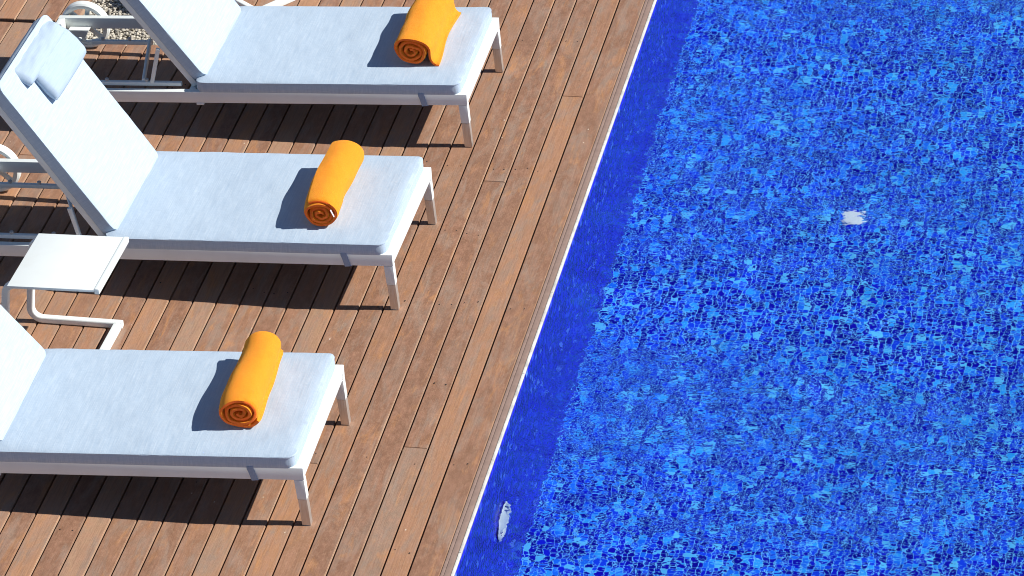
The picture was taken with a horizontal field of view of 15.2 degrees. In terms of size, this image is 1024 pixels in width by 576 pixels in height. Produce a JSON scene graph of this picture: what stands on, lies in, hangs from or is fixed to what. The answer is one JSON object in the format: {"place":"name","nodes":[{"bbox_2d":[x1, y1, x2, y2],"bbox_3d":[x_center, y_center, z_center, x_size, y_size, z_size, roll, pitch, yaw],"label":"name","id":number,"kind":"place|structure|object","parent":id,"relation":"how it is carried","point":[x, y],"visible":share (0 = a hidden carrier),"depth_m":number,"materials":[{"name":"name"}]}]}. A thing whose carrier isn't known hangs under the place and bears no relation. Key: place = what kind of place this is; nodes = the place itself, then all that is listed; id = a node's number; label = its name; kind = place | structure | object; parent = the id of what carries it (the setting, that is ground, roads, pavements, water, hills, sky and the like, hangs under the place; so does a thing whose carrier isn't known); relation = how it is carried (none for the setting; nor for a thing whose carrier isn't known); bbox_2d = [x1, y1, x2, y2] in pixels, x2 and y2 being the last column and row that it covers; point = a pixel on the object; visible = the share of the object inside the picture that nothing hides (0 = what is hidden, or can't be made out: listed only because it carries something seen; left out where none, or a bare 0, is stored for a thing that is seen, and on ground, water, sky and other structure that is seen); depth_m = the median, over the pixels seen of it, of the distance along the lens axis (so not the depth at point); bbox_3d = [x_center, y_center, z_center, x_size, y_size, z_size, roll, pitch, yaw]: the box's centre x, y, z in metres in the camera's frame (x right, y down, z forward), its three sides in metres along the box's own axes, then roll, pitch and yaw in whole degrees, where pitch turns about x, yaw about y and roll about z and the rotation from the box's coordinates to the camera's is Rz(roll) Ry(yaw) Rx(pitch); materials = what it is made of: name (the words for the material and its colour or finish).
{"place":"outdoors","nodes":[
{"label":"outdoors","id":0,"kind":"place"},
{"bbox_2d":[83,0,156,45],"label":"gravel","id":1,"kind":"structure","parent":0,"point":[113,7],"depth_m":17.90,"materials":[{"name":"white gravel"}]},
{"bbox_2d":[455,0,657,575],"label":"pool wall","id":2,"kind":"structure","parent":0,"point":[551,302],"depth_m":15.62,"materials":[{"name":"tile"}]},
{"bbox_2d":[440,0,653,575],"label":"coping","id":3,"kind":"object","parent":2,"relation":"attached to","point":[466,516],"visible":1,"depth_m":15.66,"materials":[{"name":"white stone"}]},
{"bbox_2d":[451,0,656,575],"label":"pool trim","id":4,"kind":"structure","parent":2,"relation":"attached to","point":[465,539],"depth_m":15.65,"materials":[{"name":"white stone"}]},
{"bbox_2d":[457,0,1023,575],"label":"water","id":5,"kind":"structure","parent":0,"point":[783,332],"depth_m":15.50,"materials":[{"name":"blue liquid"}]},
{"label":"under deck","id":6,"kind":"structure","parent":0,"visible":0},
{"bbox_2d":[0,0,644,575],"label":"deck","id":7,"kind":"structure","parent":6,"relation":"on","point":[394,464],"depth_m":15.74,"materials":[{"name":"brown wood"}]},
{"bbox_2d":[1,233,128,349],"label":"side table","id":8,"kind":"object","parent":7,"relation":"on","point":[77,263],"visible":0.79,"depth_m":15.36,"materials":[{"name":"white paint"}]},
{"bbox_2d":[0,305,350,525],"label":"sun lounger","id":9,"kind":"object","parent":7,"relation":"on","point":[152,413],"visible":0.95,"depth_m":14.62,"materials":[{"name":"white fabric"}]},
{"bbox_2d":[219,331,282,427],"bbox_3d":[-0.996,0.345,14.634,0.168,0.139,0.495,1,33,8],"label":"rolled towel","id":10,"kind":"object","parent":9,"relation":"on","point":[247,391],"visible":1,"depth_m":14.54,"materials":[{"name":"orange fabric"}]},
{"bbox_2d":[0,15,436,309],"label":"sun lounger","id":11,"kind":"object","parent":7,"relation":"on","point":[105,165],"visible":0.93,"depth_m":15.85,"materials":[{"name":"white fabric"}]},
{"bbox_2d":[10,20,85,99],"bbox_3d":[-1.934,-0.936,15.903,0.207,0.184,0.485,4,33,12],"label":"head pillow","id":12,"kind":"object","parent":11,"relation":"on","point":[52,58],"visible":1,"depth_m":15.87,"materials":[{"name":"fabric"}]},
{"bbox_2d":[304,140,363,225],"bbox_3d":[-0.740,-0.431,15.829,0.175,0.141,0.498,2,33,10],"label":"rolled towel","id":13,"kind":"object","parent":11,"relation":"on","point":[336,173],"visible":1,"depth_m":15.75,"materials":[{"name":"orange fabric"}]},
{"bbox_2d":[235,0,294,5],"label":"side table","id":14,"kind":"object","parent":7,"relation":"on","point":[272,3],"visible":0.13,"depth_m":17.95,"materials":[{"name":"white paint"}]},
{"bbox_2d":[56,0,503,146],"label":"sun lounger","id":15,"kind":"object","parent":7,"relation":"on","point":[223,51],"visible":0.84,"depth_m":16.92,"materials":[{"name":"white fabric"}]},
{"bbox_2d":[394,0,460,65],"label":"rolled towel","id":16,"kind":"object","parent":15,"relation":"on","point":[427,26],"visible":1,"depth_m":16.82,"materials":[{"name":"orange fabric"}]}
]}

